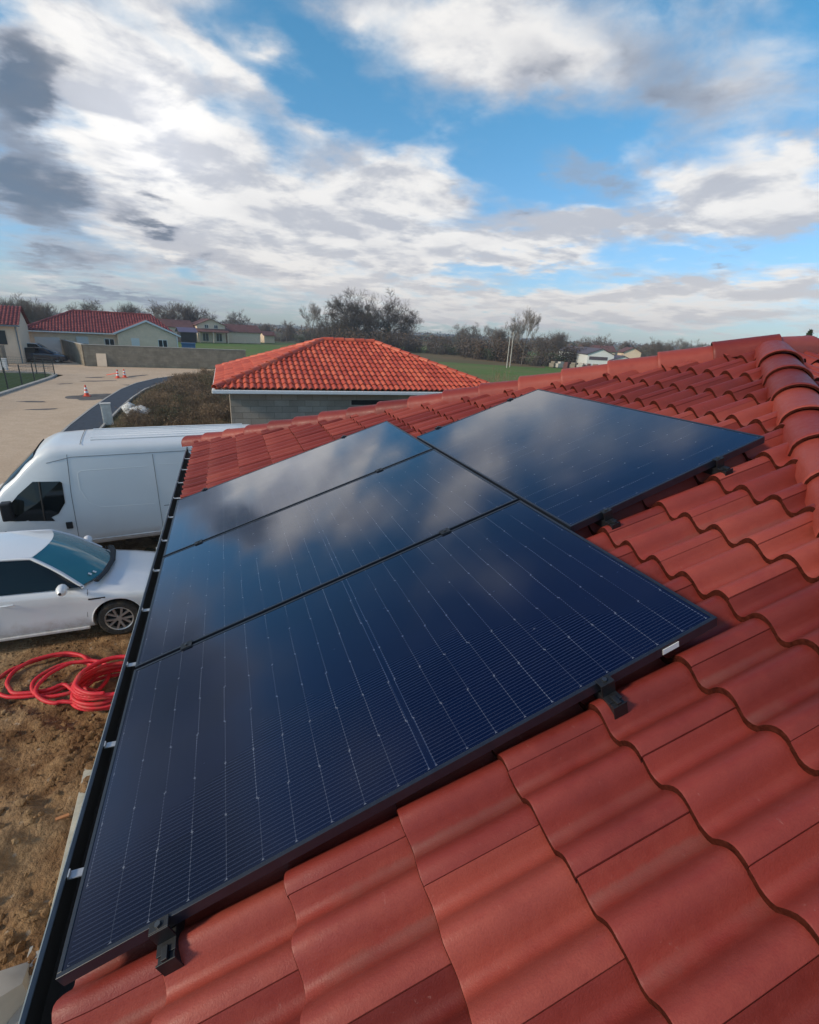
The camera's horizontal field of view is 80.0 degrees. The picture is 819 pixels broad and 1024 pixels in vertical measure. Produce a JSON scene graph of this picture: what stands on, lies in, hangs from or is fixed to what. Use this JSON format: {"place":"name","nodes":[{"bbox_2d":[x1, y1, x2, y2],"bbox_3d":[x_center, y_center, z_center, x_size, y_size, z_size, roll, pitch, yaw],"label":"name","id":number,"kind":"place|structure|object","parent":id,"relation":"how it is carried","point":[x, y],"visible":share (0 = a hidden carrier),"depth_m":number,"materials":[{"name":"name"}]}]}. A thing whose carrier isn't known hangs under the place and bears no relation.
{"place":"outdoors","nodes":[
{"label":"outdoors","id":0,"kind":"place"},
{"bbox_2d":[0,373,50,391],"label":"lawn","id":1,"kind":"structure","parent":0,"point":[13,378],"depth_m":36.48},
{"bbox_2d":[0,356,54,388],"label":"fence","id":2,"kind":"object","parent":1,"relation":"on","point":[19,373],"visible":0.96,"depth_m":35.66,"materials":[{"name":"grey"}]},
{"bbox_2d":[0,535,159,974],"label":"dirt","id":3,"kind":"structure","parent":0,"point":[36,853],"depth_m":5.33,"materials":[{"name":"soil"}]},
{"bbox_2d":[0,962,28,1023],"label":"concrete lump","id":4,"kind":"object","parent":3,"relation":"on","point":[14,983],"visible":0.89,"depth_m":3.46,"materials":[{"name":"concrete"}]},
{"bbox_2d":[8,946,38,1023],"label":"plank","id":5,"kind":"object","parent":3,"relation":"on","point":[14,1018],"visible":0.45,"depth_m":3.45,"materials":[{"name":"wood"}]},
{"bbox_2d":[0,651,124,711],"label":"conduit coil","id":6,"kind":"object","parent":3,"relation":"on","point":[80,692],"visible":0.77,"depth_m":6.32,"materials":[{"name":"plastic"}]},
{"bbox_2d":[50,769,91,911],"bbox_3d":[-3.205,3.065,4.684,0.101,0.035,1.556,-6,22,-22],"label":"plank","id":7,"kind":"object","parent":3,"relation":"on","point":[80,798],"visible":0.29,"depth_m":4.74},
{"bbox_2d":[0,529,156,641],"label":"parked car","id":8,"kind":"object","parent":3,"relation":"on","point":[52,581],"visible":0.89,"depth_m":7.34,"materials":[{"name":"white paint"}]},
{"bbox_2d":[0,423,249,542],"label":"panel van","id":9,"kind":"object","parent":3,"relation":"on","point":[99,485],"visible":0.53,"depth_m":9.57,"materials":[{"name":"white paint"}]},
{"bbox_2d":[18,334,818,1023],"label":"house","id":10,"kind":"structure","parent":3,"relation":"on","point":[652,856],"depth_m":1.20,"materials":[{"name":"red tile"}]},
{"bbox_2d":[163,421,432,556],"bbox_3d":[-0.895,-0.266,3.840,1.949,0.036,1.134,-23,26,-11],"label":"solar panel","id":11,"kind":"object","parent":10,"relation":"attached to","point":[219,509],"visible":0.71,"depth_m":3.73,"materials":[{"name":"black paint"}]},
{"bbox_2d":[417,389,764,531],"bbox_3d":[0.900,-0.469,3.131,1.134,0.036,1.949,-23,26,-11],"label":"solar panel","id":12,"kind":"object","parent":10,"relation":"on","point":[573,463],"visible":0.85,"depth_m":2.75,"materials":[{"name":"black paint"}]},
{"bbox_2d":[0,360,214,483],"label":"road","id":13,"kind":"structure","parent":0,"point":[24,432],"depth_m":28.02,"materials":[{"name":"concrete"}]},
{"bbox_2d":[0,305,30,362],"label":"house","id":14,"kind":"structure","parent":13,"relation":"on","point":[14,334],"depth_m":47.26,"materials":[{"name":"paint"}]},
{"bbox_2d":[0,330,7,343],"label":"window","id":15,"kind":"structure","parent":14,"relation":"in","point":[3,340],"depth_m":46.46,"materials":[{"name":"black glass"}]},
{"bbox_2d":[0,371,57,395],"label":"kerb","id":16,"kind":"structure","parent":13,"relation":"on","point":[28,384],"depth_m":34.80,"materials":[{"name":"concrete"}]},
{"bbox_2d":[24,347,69,362],"bbox_3d":[-37.674,-16.135,49.995,4.526,1.440,1.761,-6,22,-22],"label":"parked car","id":17,"kind":"object","parent":13,"relation":"on","point":[37,353],"visible":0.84,"depth_m":49.43,"materials":[{"name":"black paint"}]},
{"bbox_2d":[65,394,109,399],"bbox_3d":[-19.833,-7.114,30.102,2.415,0.001,3.228,-4,21,-19],"label":"asphalt patch","id":18,"kind":"object","parent":13,"relation":"on","point":[93,396],"visible":0.81,"depth_m":29.88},
{"bbox_2d":[64,374,193,431],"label":"pavement","id":19,"kind":"structure","parent":0,"point":[92,418],"depth_m":27.39,"materials":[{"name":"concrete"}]},
{"bbox_2d":[104,385,228,550],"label":"verge","id":20,"kind":"structure","parent":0,"point":[116,416],"depth_m":24.21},
{"bbox_2d":[99,402,113,424],"bbox_3d":[-13.958,-4.523,22.492,0.440,1.000,0.300,-10,24,-30],"label":"meter cabinet","id":21,"kind":"object","parent":20,"relation":"on","point":[106,411],"visible":0.89,"depth_m":22.37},
{"bbox_2d":[61,376,169,431],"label":"kerb","id":22,"kind":"structure","parent":20,"relation":"on","point":[68,425],"depth_m":26.37,"materials":[{"name":"concrete"}]},
{"bbox_2d":[100,414,148,427],"bbox_3d":[-12.688,-4.056,21.879,2.136,0.682,1.625,-6,22,-23],"label":"weed clump","id":23,"kind":"object","parent":20,"relation":"on","point":[128,420],"visible":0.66,"depth_m":21.87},
{"bbox_2d":[100,383,161,427],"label":"kerb","id":24,"kind":"structure","parent":20,"relation":"on","point":[115,412],"depth_m":27.79,"materials":[{"name":"concrete"}]},
{"bbox_2d":[113,397,162,415],"bbox_3d":[-13.703,-5.613,25.706,3.059,0.878,2.327,4,20,4],"label":"weed clump","id":25,"kind":"object","parent":20,"relation":"on","point":[145,403],"visible":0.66,"depth_m":25.50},
{"bbox_2d":[113,412,168,425],"bbox_3d":[-12.317,-4.315,22.564,2.076,0.733,2.279,8,21,13],"label":"weed clump","id":26,"kind":"object","parent":20,"relation":"on","point":[141,417],"visible":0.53,"depth_m":22.48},
{"bbox_2d":[135,418,155,426],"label":"weed clump","id":27,"kind":"object","parent":20,"relation":"on","point":[144,422],"visible":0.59,"depth_m":21.71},
{"bbox_2d":[129,388,162,401],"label":"weed clump","id":28,"kind":"object","parent":20,"relation":"on","point":[154,391],"visible":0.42,"depth_m":29.15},
{"bbox_2d":[146,404,174,420],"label":"weed clump","id":29,"kind":"object","parent":20,"relation":"on","point":[159,413],"visible":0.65,"depth_m":24.36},
{"bbox_2d":[148,390,180,406],"bbox_3d":[-13.878,-6.399,27.707,2.222,0.960,2.921,-10,24,-32],"label":"weed clump","id":30,"kind":"object","parent":20,"relation":"on","point":[163,398],"visible":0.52,"depth_m":27.67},
{"bbox_2d":[152,373,193,382],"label":"weed clump","id":31,"kind":"object","parent":20,"relation":"on","point":[181,378],"visible":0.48,"depth_m":37.81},
{"bbox_2d":[156,399,192,413],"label":"weed clump","id":32,"kind":"object","parent":20,"relation":"on","point":[172,404],"visible":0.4,"depth_m":25.36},
{"bbox_2d":[158,417,195,425],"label":"weed clump","id":33,"kind":"object","parent":20,"relation":"on","point":[178,423],"visible":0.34,"depth_m":21.24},
{"bbox_2d":[162,408,207,425],"bbox_3d":[-10.396,-4.268,22.383,2.358,0.986,2.182,20,26,39],"label":"weed clump","id":34,"kind":"object","parent":20,"relation":"on","point":[189,414],"visible":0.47,"depth_m":22.47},
{"bbox_2d":[185,391,222,405],"bbox_3d":[-11.855,-6.534,28.361,2.336,0.970,2.161,-7,22,-24],"label":"weed clump","id":35,"kind":"object","parent":20,"relation":"on","point":[206,400],"visible":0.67,"depth_m":28.19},
{"bbox_2d":[192,401,228,416],"bbox_3d":[-10.186,-5.287,25.242,2.641,0.935,2.406,-8,23,-28],"label":"weed clump","id":36,"kind":"object","parent":20,"relation":"on","point":[207,408],"visible":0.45,"depth_m":25.14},
{"bbox_2d":[197,406,230,423],"bbox_3d":[-8.942,-4.825,24.147,2.691,0.948,2.954,1,20,-4],"label":"weed clump","id":37,"kind":"object","parent":20,"relation":"on","point":[225,415],"visible":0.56,"depth_m":23.79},
{"bbox_2d":[3,328,636,482],"bbox_3d":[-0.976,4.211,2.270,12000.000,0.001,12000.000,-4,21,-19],"label":"ground","id":38,"kind":"structure","parent":0,"point":[296,342],"depth_m":231.71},
{"bbox_2d":[110,300,143,312],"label":"tree","id":39,"kind":"object","parent":38,"relation":"on","point":[127,309],"visible":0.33,"depth_m":122.27,"materials":[{"name":"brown plant"}]},
{"bbox_2d":[227,309,249,324],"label":"tree","id":40,"kind":"object","parent":38,"relation":"on","point":[235,321],"visible":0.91,"depth_m":193.41,"materials":[{"name":"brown plant"}]},
{"bbox_2d":[277,320,296,341],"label":"tree","id":41,"kind":"object","parent":38,"relation":"on","point":[289,329],"visible":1,"depth_m":153.60,"materials":[{"name":"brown plant"}]},
{"bbox_2d":[52,312,709,352],"bbox_3d":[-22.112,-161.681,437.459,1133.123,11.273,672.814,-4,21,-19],"label":"distant woodland","id":42,"kind":"object","parent":38,"relation":"on","point":[425,335],"visible":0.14,"depth_m":358.13,"materials":[{"name":"plant"}]},
{"bbox_2d":[45,312,693,348],"bbox_3d":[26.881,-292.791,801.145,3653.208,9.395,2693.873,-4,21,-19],"label":"hills","id":43,"kind":"structure","parent":0,"point":[281,326],"depth_m":1151.95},
{"bbox_2d":[178,342,563,381],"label":"field","id":44,"kind":"structure","parent":0,"point":[482,371],"depth_m":84.07,"materials":[{"name":"plant"}]},
{"bbox_2d":[0,295,41,322],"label":"tree","id":45,"kind":"object","parent":44,"relation":"on","point":[30,316],"visible":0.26,"depth_m":88.66,"materials":[{"name":"brown plant"}]},
{"bbox_2d":[12,291,49,324],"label":"tree","id":46,"kind":"object","parent":44,"relation":"on","point":[44,315],"visible":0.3,"depth_m":92.52,"materials":[{"name":"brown plant"}]},
{"bbox_2d":[26,298,63,317],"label":"tree","id":47,"kind":"object","parent":44,"relation":"on","point":[48,307],"visible":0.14,"depth_m":101.95,"materials":[{"name":"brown plant"}]},
{"bbox_2d":[65,299,103,310],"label":"tree","id":48,"kind":"object","parent":44,"relation":"on","point":[83,306],"visible":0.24,"depth_m":102.19,"materials":[{"name":"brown plant"}]},
{"bbox_2d":[27,309,180,353],"bbox_3d":[-37.553,-21.913,60.068,16.037,5.346,11.011,-9,23,-29],"label":"bungalow","id":49,"kind":"object","parent":44,"relation":"on","point":[102,328],"visible":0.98,"depth_m":57.06,"materials":[{"name":"brown tile"}]},
{"bbox_2d":[34,337,61,353],"bbox_3d":[-40.365,-18.391,54.587,2.300,2.240,0.075,-9,23,-29],"label":"garage door","id":50,"kind":"structure","parent":49,"relation":"in","point":[53,343],"depth_m":54.52,"materials":[{"name":"white"}]},
{"bbox_2d":[61,339,245,368],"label":"boundary wall","id":51,"kind":"structure","parent":44,"relation":"on","point":[145,356],"depth_m":50.44,"materials":[{"name":"concrete"}]},
{"bbox_2d":[96,353,106,366],"bbox_3d":[-30.753,-15.183,48.707,0.850,1.240,0.041,-4,12,-19],"label":"board","id":52,"kind":"object","parent":51,"relation":"attached to","point":[101,359],"visible":1,"depth_m":48.69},
{"bbox_2d":[137,298,174,318],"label":"tree","id":53,"kind":"object","parent":44,"relation":"on","point":[155,314],"visible":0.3,"depth_m":120.27,"materials":[{"name":"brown plant"}]},
{"bbox_2d":[150,301,187,319],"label":"tree","id":54,"kind":"object","parent":44,"relation":"on","point":[167,314],"visible":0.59,"depth_m":118.52,"materials":[{"name":"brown plant"}]},
{"bbox_2d":[158,319,193,338],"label":"roof","id":55,"kind":"structure","parent":44,"relation":"on","point":[172,324],"depth_m":117.22,"materials":[{"name":"red tile"}]},
{"bbox_2d":[164,300,206,321],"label":"tree","id":56,"kind":"object","parent":44,"relation":"on","point":[186,310],"visible":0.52,"depth_m":127.81,"materials":[{"name":"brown plant"}]},
{"bbox_2d":[175,327,197,342],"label":"lean to","id":57,"kind":"object","parent":44,"relation":"on","point":[187,334],"visible":0.97,"depth_m":113.11,"materials":[{"name":"grey"}]},
{"bbox_2d":[185,305,217,322],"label":"tree","id":58,"kind":"object","parent":44,"relation":"on","point":[201,317],"visible":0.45,"depth_m":128.06,"materials":[{"name":"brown plant"}]},
{"bbox_2d":[192,319,228,342],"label":"farmhouse","id":59,"kind":"object","parent":44,"relation":"on","point":[211,331],"visible":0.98,"depth_m":119.62,"materials":[{"name":"beige paint"}]},
{"bbox_2d":[223,324,261,343],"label":"outbuilding","id":60,"kind":"structure","parent":44,"relation":"on","point":[237,333],"depth_m":126.78,"materials":[{"name":"paint"}]},
{"bbox_2d":[260,331,275,342],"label":"shed","id":61,"kind":"structure","parent":44,"relation":"on","point":[266,336],"depth_m":138.19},
{"bbox_2d":[300,302,321,339],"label":"tree","id":62,"kind":"object","parent":44,"relation":"on","point":[315,312],"visible":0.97,"depth_m":136.83,"materials":[{"name":"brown plant"}]},
{"bbox_2d":[325,326,359,337],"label":"bush","id":63,"kind":"object","parent":44,"relation":"on","point":[336,335],"visible":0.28,"depth_m":115.03,"materials":[{"name":"brown plant"}]},
{"bbox_2d":[212,337,489,424],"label":"garage","id":64,"kind":"structure","parent":44,"relation":"on","point":[316,376],"depth_m":17.01,"materials":[{"name":"tile"}]},
{"bbox_2d":[314,288,387,337],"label":"tree","id":65,"kind":"object","parent":44,"relation":"on","point":[343,320],"visible":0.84,"depth_m":127.62,"materials":[{"name":"brown plant"}]},
{"bbox_2d":[336,326,373,338],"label":"bush","id":66,"kind":"object","parent":44,"relation":"on","point":[361,336],"visible":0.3,"depth_m":111.16,"materials":[{"name":"brown plant"}]},
{"bbox_2d":[345,286,420,340],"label":"tree","id":67,"kind":"object","parent":44,"relation":"on","point":[393,320],"visible":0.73,"depth_m":130.44,"materials":[{"name":"brown plant"}]},
{"bbox_2d":[366,328,408,348],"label":"bush","id":68,"kind":"object","parent":44,"relation":"on","point":[385,341],"visible":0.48,"depth_m":119.14,"materials":[{"name":"brown plant"}]},
{"bbox_2d":[382,334,409,348],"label":"bush","id":69,"kind":"object","parent":44,"relation":"on","point":[393,342],"visible":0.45,"depth_m":121.09,"materials":[{"name":"brown plant"}]},
{"bbox_2d":[388,327,421,351],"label":"bush","id":70,"kind":"object","parent":44,"relation":"on","point":[407,344],"visible":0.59,"depth_m":123.97,"materials":[{"name":"brown plant"}]},
{"bbox_2d":[392,311,423,337],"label":"tree","id":71,"kind":"object","parent":44,"relation":"on","point":[412,324],"visible":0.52,"depth_m":139.03,"materials":[{"name":"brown plant"}]},
{"bbox_2d":[426,341,452,354],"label":"bush","id":72,"kind":"object","parent":44,"relation":"on","point":[442,351],"visible":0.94,"depth_m":121.18,"materials":[{"name":"brown plant"}]},
{"bbox_2d":[439,340,476,354],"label":"bush","id":73,"kind":"object","parent":44,"relation":"on","point":[451,352],"visible":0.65,"depth_m":121.91,"materials":[{"name":"brown plant"}]},
{"bbox_2d":[451,323,467,341],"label":"tree","id":74,"kind":"object","parent":44,"relation":"on","point":[455,327],"visible":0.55,"depth_m":184.72,"materials":[{"name":"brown plant"}]},
{"bbox_2d":[460,322,481,342],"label":"tree","id":75,"kind":"object","parent":44,"relation":"on","point":[472,335],"visible":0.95,"depth_m":177.58,"materials":[{"name":"brown plant"}]},
{"bbox_2d":[463,337,494,359],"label":"bush","id":76,"kind":"object","parent":44,"relation":"on","point":[481,351],"visible":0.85,"depth_m":106.09,"materials":[{"name":"brown plant"}]},
{"bbox_2d":[483,343,502,360],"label":"bush","id":77,"kind":"object","parent":44,"relation":"on","point":[490,356],"visible":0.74,"depth_m":104.06,"materials":[{"name":"brown plant"}]},
{"bbox_2d":[489,328,512,345],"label":"tree","id":78,"kind":"object","parent":44,"relation":"on","point":[501,333],"visible":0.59,"depth_m":138.68,"materials":[{"name":"brown plant"}]},
{"bbox_2d":[523,349,557,366],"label":"bush","id":79,"kind":"object","parent":44,"relation":"on","point":[539,361],"visible":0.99,"depth_m":91.89,"materials":[{"name":"brown plant"}]},
{"bbox_2d":[531,333,554,351],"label":"tree","id":80,"kind":"object","parent":44,"relation":"on","point":[540,345],"visible":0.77,"depth_m":118.33,"materials":[{"name":"grey plant"}]},
{"bbox_2d":[538,346,572,365],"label":"bush","id":81,"kind":"object","parent":44,"relation":"on","point":[552,359],"visible":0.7,"depth_m":94.30,"materials":[{"name":"brown plant"}]},
{"bbox_2d":[544,331,571,354],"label":"tree","id":82,"kind":"object","parent":44,"relation":"on","point":[558,338],"visible":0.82,"depth_m":126.58,"materials":[{"name":"brown plant"}]},
{"bbox_2d":[550,344,583,362],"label":"bush","id":83,"kind":"object","parent":44,"relation":"on","point":[570,355],"visible":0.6,"depth_m":95.26,"materials":[{"name":"brown plant"}]},
{"bbox_2d":[559,346,615,365],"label":"house","id":84,"kind":"structure","parent":44,"relation":"on","point":[591,356],"depth_m":87.61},
{"bbox_2d":[580,345,616,353],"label":"house","id":85,"kind":"structure","parent":84,"relation":"attached to","point":[607,349],"depth_m":142.22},
{"bbox_2d":[590,336,614,345],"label":"tree","id":86,"kind":"object","parent":44,"relation":"on","point":[601,343],"visible":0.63,"depth_m":150.26,"materials":[{"name":"brown plant"}]},
{"bbox_2d":[617,347,642,357],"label":"house","id":87,"kind":"structure","parent":44,"relation":"on","point":[630,352],"depth_m":144.91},
{"bbox_2d":[641,337,664,356],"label":"tree","id":88,"kind":"object","parent":44,"relation":"on","point":[652,351],"visible":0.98,"depth_m":127.97,"materials":[{"name":"grey plant"}]},
{"bbox_2d":[675,336,692,349],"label":"tree","id":89,"kind":"object","parent":44,"relation":"on","point":[682,346],"visible":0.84,"depth_m":116.97,"materials":[{"name":"grey plant"}]},
{"bbox_2d":[0,0,818,346],"label":"sky","id":90,"kind":"structure","parent":0,"point":[638,171],"materials":[{"name":"blue"}]},
{"bbox_2d":[411,353,544,367],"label":"brown field","id":91,"kind":"structure","parent":0,"point":[437,357],"depth_m":99.26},
{"bbox_2d":[406,335,445,352],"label":"bush","id":92,"kind":"object","parent":91,"relation":"on","point":[419,345],"visible":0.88,"depth_m":126.63,"materials":[{"name":"brown plant"}]},
{"bbox_2d":[424,337,441,352],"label":"bush","id":93,"kind":"object","parent":91,"relation":"on","point":[428,340],"visible":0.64,"depth_m":125.78,"materials":[{"name":"brown plant"}]},
{"bbox_2d":[428,334,455,353],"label":"bush","id":94,"kind":"object","parent":91,"relation":"on","point":[445,337],"visible":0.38,"depth_m":127.45,"materials":[{"name":"brown plant"}]},
{"bbox_2d":[456,338,481,356],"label":"bush","id":95,"kind":"object","parent":91,"relation":"on","point":[467,346],"visible":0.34,"depth_m":115.54,"materials":[{"name":"brown plant"}]},
{"bbox_2d":[451,335,494,357],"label":"bush","id":96,"kind":"object","parent":91,"relation":"on","point":[465,351],"visible":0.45,"depth_m":112.75,"materials":[{"name":"brown plant"}]},
{"bbox_2d":[476,336,516,360],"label":"bush","id":97,"kind":"object","parent":91,"relation":"on","point":[488,342],"visible":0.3,"depth_m":104.47,"materials":[{"name":"brown plant"}]},
{"bbox_2d":[491,339,521,361],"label":"bush","id":98,"kind":"object","parent":91,"relation":"on","point":[499,354],"visible":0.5,"depth_m":101.61,"materials":[{"name":"brown plant"}]},
{"bbox_2d":[494,339,530,362],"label":"bush","id":99,"kind":"object","parent":91,"relation":"on","point":[509,349],"visible":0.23,"depth_m":99.38,"materials":[{"name":"grey plant"}]},
{"bbox_2d":[504,318,526,362],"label":"tree","id":100,"kind":"object","parent":91,"relation":"on","point":[512,331],"visible":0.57,"depth_m":95.73,"materials":[{"name":"grey plant"}]},
{"bbox_2d":[511,307,542,364],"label":"tree","id":101,"kind":"object","parent":91,"relation":"on","point":[529,320],"visible":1,"depth_m":89.48,"materials":[{"name":"grey plant"}]},
{"bbox_2d":[503,340,555,363],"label":"bush","id":102,"kind":"object","parent":91,"relation":"on","point":[519,355],"visible":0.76,"depth_m":96.29,"materials":[{"name":"grey plant"}]},
{"label":"rail","id":103,"kind":"object","parent":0,"visible":0},
{"bbox_2d":[148,913,184,976],"bbox_3d":[-0.587,1.010,1.211,0.200,0.123,0.192,-23,26,-11],"label":"panel clamp","id":104,"kind":"object","parent":103,"relation":"attached to","point":[163,935],"visible":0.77,"depth_m":1.15,"materials":[{"name":"metal"}]},
{"bbox_2d":[135,449,517,668],"bbox_3d":[-0.506,0.127,2.827,1.949,0.036,1.134,-23,26,-11],"label":"solar panel","id":105,"kind":"object","parent":103,"relation":"on","point":[205,589],"visible":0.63,"depth_m":2.67,"materials":[{"name":"black paint"}]},
{"bbox_2d":[55,500,716,985],"bbox_3d":[-0.118,0.520,1.813,1.949,0.036,1.136,-23,26,-11],"label":"solar panel","id":106,"kind":"object","parent":103,"relation":"on","point":[251,750],"visible":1,"depth_m":1.58,"materials":[{"name":"blue glass"}]},
{"bbox_3d":[-0.003,-0.046,2.958,0.040,0.040,3.210,-23,26,-11],"label":"rail","id":107,"kind":"object","parent":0,"visible":0},
{"bbox_2d":[593,674,627,719],"bbox_3d":[0.570,0.519,1.464,0.200,0.123,0.192,-23,26,-11],"label":"panel clamp","id":108,"kind":"object","parent":107,"relation":"attached to","point":[609,695],"visible":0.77,"depth_m":1.40,"materials":[{"name":"metal"}]},
{"label":"rail","id":109,"kind":"object","parent":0,"visible":0},
{"bbox_2d":[594,507,620,529],"bbox_3d":[0.886,0.025,2.240,0.200,0.123,0.192,-23,26,-11],"label":"panel clamp","id":110,"kind":"object","parent":109,"relation":"attached to","point":[608,519],"visible":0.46,"depth_m":2.18,"materials":[{"name":"metal"}]},
{"label":"rail","id":111,"kind":"object","parent":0,"visible":0},
{"bbox_2d":[703,456,732,475],"bbox_3d":[1.470,-0.223,2.368,0.200,0.123,0.192,-23,26,-11],"label":"panel clamp","id":112,"kind":"object","parent":111,"relation":"attached to","point":[720,466],"visible":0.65,"depth_m":2.31,"materials":[{"name":"metal"}]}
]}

